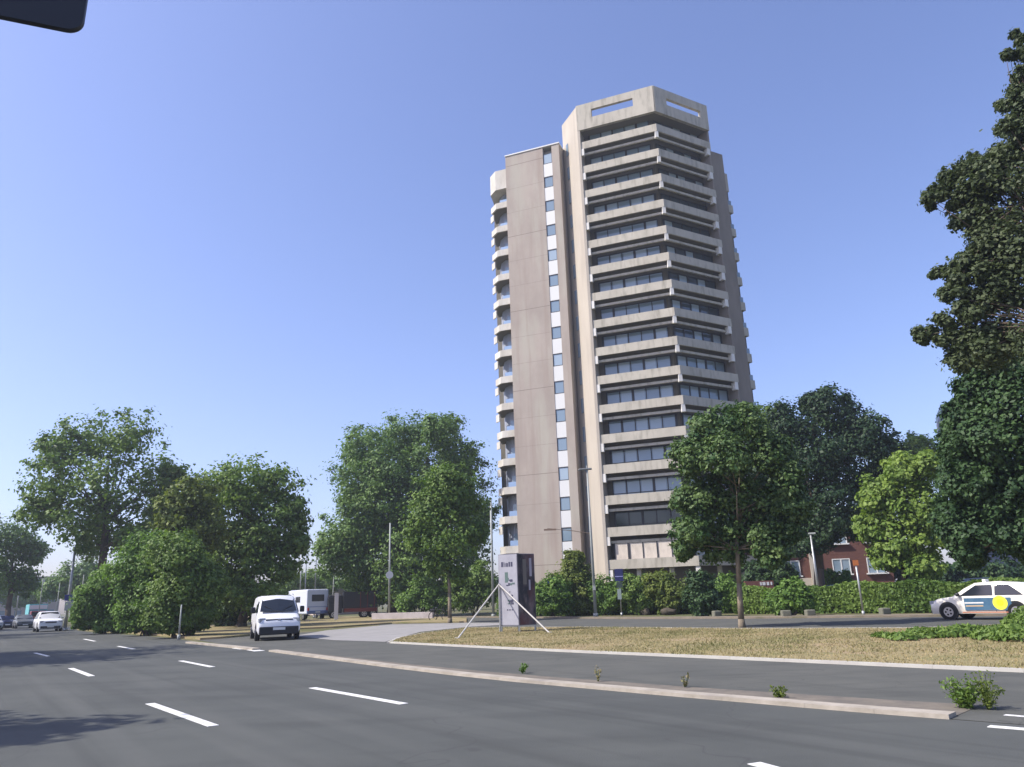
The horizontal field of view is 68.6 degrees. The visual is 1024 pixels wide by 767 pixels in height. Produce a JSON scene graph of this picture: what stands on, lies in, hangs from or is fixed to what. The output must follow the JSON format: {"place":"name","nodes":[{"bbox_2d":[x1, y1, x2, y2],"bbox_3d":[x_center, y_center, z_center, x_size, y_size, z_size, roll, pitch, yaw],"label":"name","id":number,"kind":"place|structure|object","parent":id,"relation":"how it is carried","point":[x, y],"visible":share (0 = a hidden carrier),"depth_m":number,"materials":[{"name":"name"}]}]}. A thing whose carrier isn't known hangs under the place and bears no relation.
{"place":"outdoors","nodes":[
{"label":"outdoors","id":0,"kind":"place"},
{"bbox_2d":[77,616,250,639],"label":"verge ground","id":1,"kind":"structure","parent":0,"point":[214,632],"depth_m":42.85,"materials":[{"name":"beige plant"}]},
{"bbox_2d":[64,560,126,633],"bbox_3d":[-28.274,14.938,53.105,5.253,5.437,5.652,-2,-16,0],"label":"shrub","id":2,"kind":"object","parent":1,"relation":"on","point":[91,601],"visible":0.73,"depth_m":51.48,"materials":[{"name":"green plant"}]},
{"bbox_2d":[6,404,196,581],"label":"broadleaf tree","id":3,"kind":"object","parent":1,"relation":"on","point":[93,536],"visible":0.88,"depth_m":66.97,"materials":[{"name":"green plant"}]},
{"bbox_2d":[97,526,170,635],"bbox_3d":[-22.619,12.256,46.645,5.752,6.662,5.000,-7,-17,16],"label":"shrub","id":4,"kind":"object","parent":1,"relation":"on","point":[131,573],"visible":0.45,"depth_m":45.37,"materials":[{"name":"green plant"}]},
{"bbox_2d":[128,526,231,637],"bbox_3d":[-17.970,10.790,40.960,5.312,6.032,5.240,-2,-16,0],"label":"shrub","id":5,"kind":"object","parent":1,"relation":"on","point":[193,582],"visible":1,"depth_m":39.90,"materials":[{"name":"green plant"}]},
{"bbox_2d":[145,472,239,557],"bbox_3d":[-22.257,11.745,52.366,5.864,10.820,5.189,-2,-16,0],"label":"broadleaf tree","id":6,"kind":"object","parent":1,"relation":"on","point":[186,507],"visible":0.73,"depth_m":52.10,"materials":[{"name":"green plant"}]},
{"bbox_2d":[211,594,260,626],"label":"shrub","id":7,"kind":"object","parent":1,"relation":"on","point":[228,619],"visible":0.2,"depth_m":58.16,"materials":[{"name":"green plant"}]},
{"bbox_2d":[187,451,318,626],"bbox_3d":[-20.709,11.770,57.149,10.556,13.429,8.876,-2,-16,0],"label":"broadleaf tree","id":8,"kind":"object","parent":1,"relation":"on","point":[260,548],"visible":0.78,"depth_m":56.78,"materials":[{"name":"green plant"}]},
{"bbox_2d":[300,616,466,628],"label":"side verge ground","id":9,"kind":"structure","parent":0,"point":[340,621],"depth_m":56.42,"materials":[{"name":"beige plant"}]},
{"bbox_2d":[289,589,328,619],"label":"camper van","id":10,"kind":"object","parent":9,"relation":"on","point":[312,601],"visible":0.77,"depth_m":75.77,"materials":[{"name":"grey metal"}]},
{"bbox_2d":[327,591,376,618],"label":"parked lorry","id":11,"kind":"object","parent":9,"relation":"on","point":[361,602],"visible":0.83,"depth_m":76.17,"materials":[{"name":"grey metal"}]},
{"bbox_2d":[386,523,392,612],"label":"lamp post","id":12,"kind":"object","parent":9,"relation":"on","point":[389,574],"visible":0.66,"depth_m":68.88,"materials":[{"name":"grey metal"}]},
{"bbox_2d":[0,626,1023,766],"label":"road","id":13,"kind":"structure","parent":0,"point":[265,709],"depth_m":9.25,"materials":[{"name":"grey asphalt"}]},
{"bbox_2d":[12,614,34,628],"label":"car","id":14,"kind":"object","parent":13,"relation":"on","point":[24,620],"visible":0.84,"depth_m":83.34,"materials":[{"name":"grey paint"}]},
{"bbox_2d":[25,604,47,618],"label":"box lorry","id":15,"kind":"object","parent":13,"relation":"on","point":[32,609],"visible":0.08,"depth_m":103.44,"materials":[{"name":"teal"}]},
{"bbox_2d":[0,0,87,32],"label":"traffic signal","id":16,"kind":"object","parent":13,"relation":"on","point":[67,16],"visible":1,"depth_m":4.59,"materials":[{"name":"black plastic"}]},
{"bbox_2d":[33,611,63,631],"bbox_3d":[-40.617,20.834,65.682,2.200,1.710,4.431,10,-20,-35],"label":"car","id":17,"kind":"object","parent":13,"relation":"on","point":[48,620],"visible":0.98,"depth_m":64.51,"materials":[{"name":"white paint"}]},
{"bbox_2d":[62,546,75,630],"bbox_3d":[-38.469,17.855,65.449,0.820,7.126,0.540,7,-18,-29],"label":"sign pole","id":18,"kind":"object","parent":13,"relation":"on","point":[66,609],"visible":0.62,"depth_m":65.00,"materials":[{"name":"metal"}]},
{"bbox_2d":[185,641,259,649],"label":"dropped kerb","id":19,"kind":"structure","parent":13,"relation":"on","point":[226,646],"depth_m":28.84,"materials":[{"name":"concrete"}]},
{"bbox_2d":[35,639,1023,766],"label":"road markings","id":20,"kind":"object","parent":13,"relation":"on","point":[208,723],"visible":0.91,"depth_m":11.24,"materials":[{"name":"paint"}]},
{"bbox_2d":[269,650,955,718],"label":"median kerb","id":21,"kind":"structure","parent":13,"relation":"on","point":[926,713],"depth_m":10.93,"materials":[{"name":"concrete"}]},
{"bbox_2d":[0,0,1023,613],"label":"sky","id":22,"kind":"structure","parent":0,"point":[262,226],"materials":[{"name":"blue"}]},
{"bbox_2d":[60,602,1022,724],"bbox_3d":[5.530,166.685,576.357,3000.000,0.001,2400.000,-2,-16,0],"label":"ground","id":23,"kind":"structure","parent":0,"point":[485,611],"depth_m":52.93,"materials":[{"name":"green plant"}]},
{"bbox_2d":[0,511,55,627],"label":"broadleaf tree","id":24,"kind":"object","parent":23,"relation":"on","point":[28,548],"visible":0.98,"depth_m":91.31,"materials":[{"name":"green plant"}]},
{"bbox_2d":[0,576,59,616],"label":"apartment building","id":25,"kind":"structure","parent":23,"relation":"on","point":[52,606],"depth_m":162.57,"materials":[{"name":"grey"}]},
{"bbox_2d":[0,572,73,610],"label":"tree line","id":26,"kind":"object","parent":23,"relation":"on","point":[28,601],"visible":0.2,"depth_m":153.99,"materials":[{"name":"green plant"}]},
{"bbox_2d":[31,555,97,602],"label":"broadleaf tree","id":27,"kind":"object","parent":23,"relation":"on","point":[50,588],"visible":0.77,"depth_m":112.33,"materials":[{"name":"green plant"}]},
{"bbox_2d":[264,567,342,615],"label":"shrub","id":28,"kind":"object","parent":23,"relation":"on","point":[310,582],"visible":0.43,"depth_m":108.55,"materials":[{"name":"green plant"}]},
{"bbox_2d":[299,623,498,641],"bbox_3d":[-6.553,13.192,40.020,11.172,0.001,20.887,-7,-17,19],"label":"side street apron","id":29,"kind":"object","parent":23,"relation":"on","point":[382,633],"visible":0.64,"depth_m":39.52,"materials":[{"name":"concrete"}]},
{"bbox_2d":[308,408,504,612],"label":"broadleaf tree","id":30,"kind":"object","parent":23,"relation":"on","point":[354,544],"visible":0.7,"depth_m":78.19,"materials":[{"name":"green plant"}]},
{"bbox_2d":[394,570,455,615],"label":"shrub","id":31,"kind":"object","parent":23,"relation":"on","point":[423,588],"visible":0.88,"depth_m":72.17,"materials":[{"name":"green plant"}]},
{"bbox_2d":[395,458,500,622],"bbox_3d":[-4.349,10.725,51.779,6.520,11.314,5.674,8,-19,-32],"label":"street tree","id":32,"kind":"object","parent":23,"relation":"on","point":[452,492],"visible":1,"depth_m":51.36,"materials":[{"name":"green plant"}]},
{"bbox_2d":[443,559,497,615],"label":"shrub","id":33,"kind":"object","parent":23,"relation":"on","point":[474,588],"visible":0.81,"depth_m":70.24,"materials":[{"name":"green plant"}]},
{"bbox_2d":[490,500,494,615],"bbox_3d":[-1.710,14.915,64.363,0.361,9.831,0.361,-1,-16,-2],"label":"lamp post","id":34,"kind":"object","parent":23,"relation":"on","point":[492,578],"visible":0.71,"depth_m":64.10,"materials":[{"name":"grey metal"}]},
{"bbox_2d":[535,570,576,616],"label":"hedge bush","id":35,"kind":"object","parent":23,"relation":"on","point":[551,598],"visible":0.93,"depth_m":56.81,"materials":[{"name":"green plant"}]},
{"bbox_2d":[544,465,598,616],"bbox_3d":[4.288,11.537,55.302,3.805,10.945,0.417,-3,-16,5],"label":"street lamp","id":36,"kind":"object","parent":23,"relation":"on","point":[595,613],"visible":0.98,"depth_m":55.02,"materials":[{"name":"grey metal"}]},
{"bbox_2d":[551,548,604,615],"bbox_3d":[5.095,15.611,58.898,5.334,5.294,3.931,-2,-16,0],"label":"hedge bush","id":37,"kind":"object","parent":23,"relation":"on","point":[574,568],"visible":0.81,"depth_m":58.00,"materials":[{"name":"green plant"}]},
{"bbox_2d":[582,572,627,615],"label":"hedge bush","id":38,"kind":"object","parent":23,"relation":"on","point":[608,600],"visible":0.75,"depth_m":56.63,"materials":[{"name":"green plant"}]},
{"bbox_2d":[194,631,1023,724],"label":"turning lane","id":39,"kind":"structure","parent":23,"relation":"on","point":[892,683],"depth_m":14.19,"materials":[{"name":"grey asphalt"}]},
{"bbox_2d":[250,595,303,640],"bbox_3d":[-11.137,10.983,35.241,2.340,1.990,4.658,5,-17,-21],"label":"delivery van","id":40,"kind":"object","parent":39,"relation":"on","point":[275,614],"visible":0.98,"depth_m":33.75,"materials":[{"name":"white paint"}]},
{"bbox_2d":[285,650,979,715],"bbox_3d":[-1.567,6.361,16.775,1.632,0.001,21.833,11,-20,-37],"label":"dusty gutter","id":41,"kind":"object","parent":39,"relation":"on","point":[902,704],"visible":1,"depth_m":10.70,"materials":[{"name":"beige concrete"}]},
{"bbox_2d":[769,685,787,696],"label":"weed","id":42,"kind":"object","parent":41,"relation":"on","point":[779,693],"visible":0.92,"depth_m":10.44,"materials":[{"name":"green plant"}]},
{"bbox_2d":[939,673,985,708],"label":"weed","id":43,"kind":"object","parent":41,"relation":"on","point":[966,697],"visible":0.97,"depth_m":9.03,"materials":[{"name":"green plant"}]},
{"bbox_2d":[963,670,1005,709],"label":"weed","id":44,"kind":"object","parent":39,"relation":"on","point":[987,694],"visible":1,"depth_m":8.89,"materials":[{"name":"green plant"}]},
{"bbox_2d":[495,597,734,615],"bbox_3d":[7.361,16.974,57.951,20.357,1.949,1.478,-12,-19,32],"label":"clipped hedge","id":45,"kind":"object","parent":23,"relation":"on","point":[681,611],"visible":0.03,"depth_m":56.65,"materials":[{"name":"green plant"}]},
{"bbox_2d":[614,569,623,615],"bbox_3d":[7.700,14.883,53.423,0.600,3.262,0.169,-4,-16,7],"label":"bus stop sign","id":46,"kind":"object","parent":23,"relation":"on","point":[618,575],"visible":1,"depth_m":53.56,"materials":[{"name":"metal"}]},
{"bbox_2d":[490,86,757,585],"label":"apartment tower","id":47,"kind":"structure","parent":23,"relation":"on","point":[621,333],"depth_m":77.10,"materials":[{"name":"grey concrete"}]},
{"bbox_2d":[557,437,566,450],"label":"window","id":48,"kind":"structure","parent":47,"relation":"in","point":[561,442],"depth_m":75.03,"materials":[{"name":"blue glass"}]},
{"bbox_2d":[558,467,568,480],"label":"window","id":49,"kind":"structure","parent":47,"relation":"in","point":[563,471],"depth_m":74.22,"materials":[{"name":"blue glass"}]},
{"bbox_2d":[560,497,569,510],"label":"window","id":50,"kind":"structure","parent":47,"relation":"in","point":[564,501],"depth_m":73.41,"materials":[{"name":"blue glass"}]},
{"bbox_2d":[561,527,571,541],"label":"window","id":51,"kind":"structure","parent":47,"relation":"in","point":[566,535],"depth_m":72.58,"materials":[{"name":"blue glass"}]},
{"bbox_2d":[588,121,648,140],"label":"window","id":52,"kind":"structure","parent":47,"relation":"in","point":[646,123],"depth_m":81.95,"materials":[{"name":"blue glass"}]},
{"bbox_2d":[590,144,650,163],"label":"window","id":53,"kind":"structure","parent":47,"relation":"in","point":[647,147],"depth_m":81.10,"materials":[{"name":"blue glass"}]},
{"bbox_2d":[591,168,652,188],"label":"window","id":54,"kind":"structure","parent":47,"relation":"in","point":[648,172],"depth_m":80.27,"materials":[{"name":"blue glass"}]},
{"bbox_2d":[593,193,655,213],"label":"window","id":55,"kind":"structure","parent":47,"relation":"in","point":[651,197],"depth_m":79.46,"materials":[{"name":"blue glass"}]},
{"bbox_2d":[594,219,657,238],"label":"window","id":56,"kind":"structure","parent":47,"relation":"in","point":[653,223],"depth_m":78.65,"materials":[{"name":"blue glass"}]},
{"bbox_2d":[597,245,660,264],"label":"window","id":57,"kind":"structure","parent":47,"relation":"in","point":[656,249],"depth_m":77.81,"materials":[{"name":"blue glass"}]},
{"bbox_2d":[598,271,662,291],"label":"window","id":58,"kind":"structure","parent":47,"relation":"in","point":[657,276],"depth_m":76.97,"materials":[{"name":"blue glass"}]},
{"bbox_2d":[600,298,666,318],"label":"window","id":59,"kind":"structure","parent":47,"relation":"in","point":[658,304],"depth_m":76.15,"materials":[{"name":"blue glass"}]},
{"bbox_2d":[602,326,668,346],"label":"window","id":60,"kind":"structure","parent":47,"relation":"in","point":[661,332],"depth_m":75.35,"materials":[{"name":"blue glass"}]},
{"bbox_2d":[604,355,671,374],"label":"window","id":61,"kind":"structure","parent":47,"relation":"in","point":[665,360],"depth_m":74.51,"materials":[{"name":"blue glass"}]},
{"bbox_2d":[606,384,673,403],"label":"window","id":62,"kind":"structure","parent":47,"relation":"in","point":[667,390],"depth_m":73.68,"materials":[{"name":"blue glass"}]},
{"bbox_2d":[608,413,677,433],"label":"window","id":63,"kind":"structure","parent":47,"relation":"in","point":[667,420],"depth_m":72.84,"materials":[{"name":"blue glass"}]},
{"bbox_2d":[609,445,678,463],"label":"window","id":64,"kind":"structure","parent":47,"relation":"in","point":[650,453],"depth_m":72.26,"materials":[{"name":"blue glass"}]},
{"bbox_2d":[614,540,674,559],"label":"window","id":65,"kind":"structure","parent":47,"relation":"in","point":[650,549],"depth_m":68.95,"materials":[{"name":"white glass"}]},
{"bbox_2d":[612,475,682,494],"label":"window","id":66,"kind":"structure","parent":47,"relation":"in","point":[662,483],"depth_m":71.26,"materials":[{"name":"blue glass"}]},
{"bbox_2d":[614,508,682,526],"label":"window","id":67,"kind":"structure","parent":47,"relation":"in","point":[658,515],"depth_m":70.57,"materials":[{"name":"black glass"}]},
{"bbox_2d":[656,144,700,161],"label":"window","id":68,"kind":"structure","parent":47,"relation":"in","point":[657,145],"depth_m":81.50,"materials":[{"name":"clear glass"}]},
{"bbox_2d":[658,168,703,185],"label":"window","id":69,"kind":"structure","parent":47,"relation":"in","point":[662,171],"depth_m":80.65,"materials":[{"name":"black glass"}]},
{"bbox_2d":[661,193,707,211],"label":"window","id":70,"kind":"structure","parent":47,"relation":"in","point":[663,196],"depth_m":79.85,"materials":[{"name":"clear glass"}]},
{"bbox_2d":[663,219,709,236],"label":"window","id":71,"kind":"structure","parent":47,"relation":"in","point":[665,222],"depth_m":79.01,"materials":[{"name":"clear glass"}]},
{"bbox_2d":[666,245,712,262],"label":"window","id":72,"kind":"structure","parent":47,"relation":"in","point":[672,249],"depth_m":78.17,"materials":[{"name":"clear glass"}]},
{"bbox_2d":[668,271,715,288],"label":"window","id":73,"kind":"structure","parent":47,"relation":"in","point":[671,275],"depth_m":77.37,"materials":[{"name":"clear glass"}]},
{"bbox_2d":[671,298,719,315],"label":"window","id":74,"kind":"structure","parent":47,"relation":"in","point":[676,303],"depth_m":76.56,"materials":[{"name":"clear glass"}]},
{"bbox_2d":[673,326,721,343],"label":"window","id":75,"kind":"structure","parent":47,"relation":"in","point":[678,331],"depth_m":75.69,"materials":[{"name":"clear glass"}]},
{"bbox_2d":[676,355,725,371],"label":"window","id":76,"kind":"structure","parent":47,"relation":"in","point":[681,360],"depth_m":74.92,"materials":[{"name":"clear glass"}]},
{"bbox_2d":[679,383,728,400],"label":"window","id":77,"kind":"structure","parent":47,"relation":"in","point":[689,390],"depth_m":74.08,"materials":[{"name":"clear glass"}]},
{"bbox_2d":[614,568,657,614],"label":"hedge bush","id":78,"kind":"object","parent":23,"relation":"on","point":[634,597],"visible":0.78,"depth_m":54.42,"materials":[{"name":"green plant"}]},
{"bbox_2d":[638,568,688,614],"bbox_3d":[11.148,14.995,53.887,3.764,3.481,2.875,-9,-18,24],"label":"hedge bush","id":79,"kind":"object","parent":23,"relation":"on","point":[664,588],"visible":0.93,"depth_m":53.29,"materials":[{"name":"green plant"}]},
{"bbox_2d":[679,568,726,615],"bbox_3d":[11.857,13.099,46.776,2.835,3.069,2.237,-7,-17,19],"label":"hedge bush","id":80,"kind":"object","parent":23,"relation":"on","point":[702,595],"visible":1,"depth_m":46.27,"materials":[{"name":"green plant"}]},
{"bbox_2d":[390,641,1023,672],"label":"island kerb","id":81,"kind":"structure","parent":23,"relation":"on","point":[999,669],"depth_m":15.96,"materials":[{"name":"grey concrete"}]},
{"bbox_2d":[714,571,745,613],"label":"hedge bush","id":82,"kind":"object","parent":23,"relation":"on","point":[724,584],"visible":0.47,"depth_m":51.45,"materials":[{"name":"green plant"}]},
{"bbox_2d":[663,400,817,627],"bbox_3d":[9.509,5.268,31.718,6.070,9.856,5.495,-2,-16,0],"label":"street tree","id":83,"kind":"object","parent":23,"relation":"on","point":[710,442],"visible":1,"depth_m":31.34,"materials":[{"name":"green plant"}]},
{"bbox_2d":[744,580,773,588],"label":"wall","id":84,"kind":"structure","parent":23,"relation":"on","point":[769,584],"depth_m":52.80,"materials":[{"name":"brown"}]},
{"bbox_2d":[741,559,800,586],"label":"shrub","id":85,"kind":"object","parent":23,"relation":"on","point":[757,572],"visible":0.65,"depth_m":60.07,"materials":[{"name":"green plant"}]},
{"bbox_2d":[760,575,817,615],"bbox_3d":[15.735,12.101,42.597,3.016,2.316,2.319,-2,-16,0],"label":"shrub","id":86,"kind":"object","parent":23,"relation":"on","point":[794,596],"visible":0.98,"depth_m":42.11,"materials":[{"name":"green plant"}]},
{"bbox_2d":[808,532,818,585],"bbox_3d":[21.297,13.085,52.351,0.514,5.261,0.328,-8,-17,20],"label":"lamp post","id":87,"kind":"object","parent":23,"relation":"on","point":[815,570],"visible":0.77,"depth_m":52.53,"materials":[{"name":"metal"}]},
{"bbox_2d":[745,537,894,585],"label":"brick house","id":88,"kind":"structure","parent":23,"relation":"on","point":[843,555],"depth_m":68.03,"materials":[{"name":"red brick"}]},
{"bbox_2d":[832,558,853,574],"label":"window","id":89,"kind":"structure","parent":88,"relation":"in","point":[838,564],"depth_m":67.95,"materials":[{"name":"clear glass"}]},
{"bbox_2d":[745,381,915,585],"bbox_3d":[23.482,8.270,57.006,13.530,17.140,12.839,-2,-16,0],"label":"broadleaf tree","id":90,"kind":"object","parent":23,"relation":"on","point":[847,439],"visible":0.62,"depth_m":55.19,"materials":[{"name":"green plant"}]},
{"bbox_2d":[824,568,853,584],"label":"shrub","id":91,"kind":"object","parent":23,"relation":"on","point":[831,576],"visible":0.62,"depth_m":56.73,"materials":[{"name":"green plant"}]},
{"bbox_2d":[852,560,864,614],"bbox_3d":[18.364,10.794,39.639,0.283,2.842,0.164,-9,-17,23],"label":"street sign","id":92,"kind":"object","parent":23,"relation":"on","point":[855,563],"visible":0.86,"depth_m":39.65,"materials":[{"name":"metal"}]},
{"bbox_2d":[729,576,1023,613],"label":"clipped hedge","id":93,"kind":"object","parent":23,"relation":"on","point":[913,596],"visible":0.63,"depth_m":42.42,"materials":[{"name":"green plant"}]},
{"bbox_2d":[850,447,950,580],"bbox_3d":[23.000,8.414,43.551,6.161,9.476,5.416,-2,-16,0],"label":"broadleaf tree","id":94,"kind":"object","parent":23,"relation":"on","point":[899,486],"visible":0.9,"depth_m":43.14,"materials":[{"name":"green plant"}]},
{"bbox_2d":[900,430,936,481],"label":"broadleaf tree","id":95,"kind":"object","parent":23,"relation":"on","point":[921,442],"visible":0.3,"depth_m":77.41,"materials":[{"name":"green plant"}]},
{"bbox_2d":[894,554,1023,581],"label":"tree line","id":96,"kind":"object","parent":23,"relation":"on","point":[993,569],"visible":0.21,"depth_m":69.51,"materials":[{"name":"green plant"}]},
{"bbox_2d":[935,405,1022,567],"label":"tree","id":97,"kind":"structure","parent":23,"relation":"on","point":[937,426],"depth_m":82.88,"materials":[{"name":"green plant"}]},
{"bbox_2d":[379,616,1004,627],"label":"road","id":98,"kind":"structure","parent":0,"point":[823,622],"depth_m":34.72,"materials":[{"name":"grey asphalt"}]},
{"bbox_2d":[372,612,433,618],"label":"wall","id":99,"kind":"structure","parent":98,"relation":"on","point":[409,615],"depth_m":64.11,"materials":[{"name":"grey concrete"}]},
{"bbox_2d":[930,579,1023,619],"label":"taxi","id":100,"kind":"object","parent":98,"relation":"on","point":[985,596],"visible":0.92,"depth_m":30.54,"materials":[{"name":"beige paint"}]},
{"bbox_2d":[389,624,1023,668],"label":"grass island ground","id":101,"kind":"structure","parent":0,"point":[951,662],"depth_m":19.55,"materials":[{"name":"brown plant"}]},
{"bbox_2d":[456,553,551,637],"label":"advertising column","id":102,"kind":"structure","parent":101,"relation":"on","point":[516,594],"depth_m":33.58,"materials":[{"name":"grey"}]},
{"bbox_2d":[870,606,1023,641],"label":"green weeds","id":103,"kind":"object","parent":101,"relation":"on","point":[1010,626],"visible":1,"depth_m":20.24,"materials":[{"name":"green plant"}]},
{"bbox_2d":[910,28,1023,375],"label":"plane tree","id":104,"kind":"object","parent":101,"relation":"on","point":[992,255],"visible":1,"depth_m":22.11,"materials":[{"name":"green plant"}]},
{"bbox_2d":[925,348,1023,571],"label":"poplar tree","id":105,"kind":"object","parent":101,"relation":"on","point":[977,517],"visible":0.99,"depth_m":25.47,"materials":[{"name":"green plant"}]},
{"bbox_2d":[439,614,1007,618],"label":"pavement","id":106,"kind":"structure","parent":0,"point":[815,616],"depth_m":40.08,"materials":[{"name":"concrete"}]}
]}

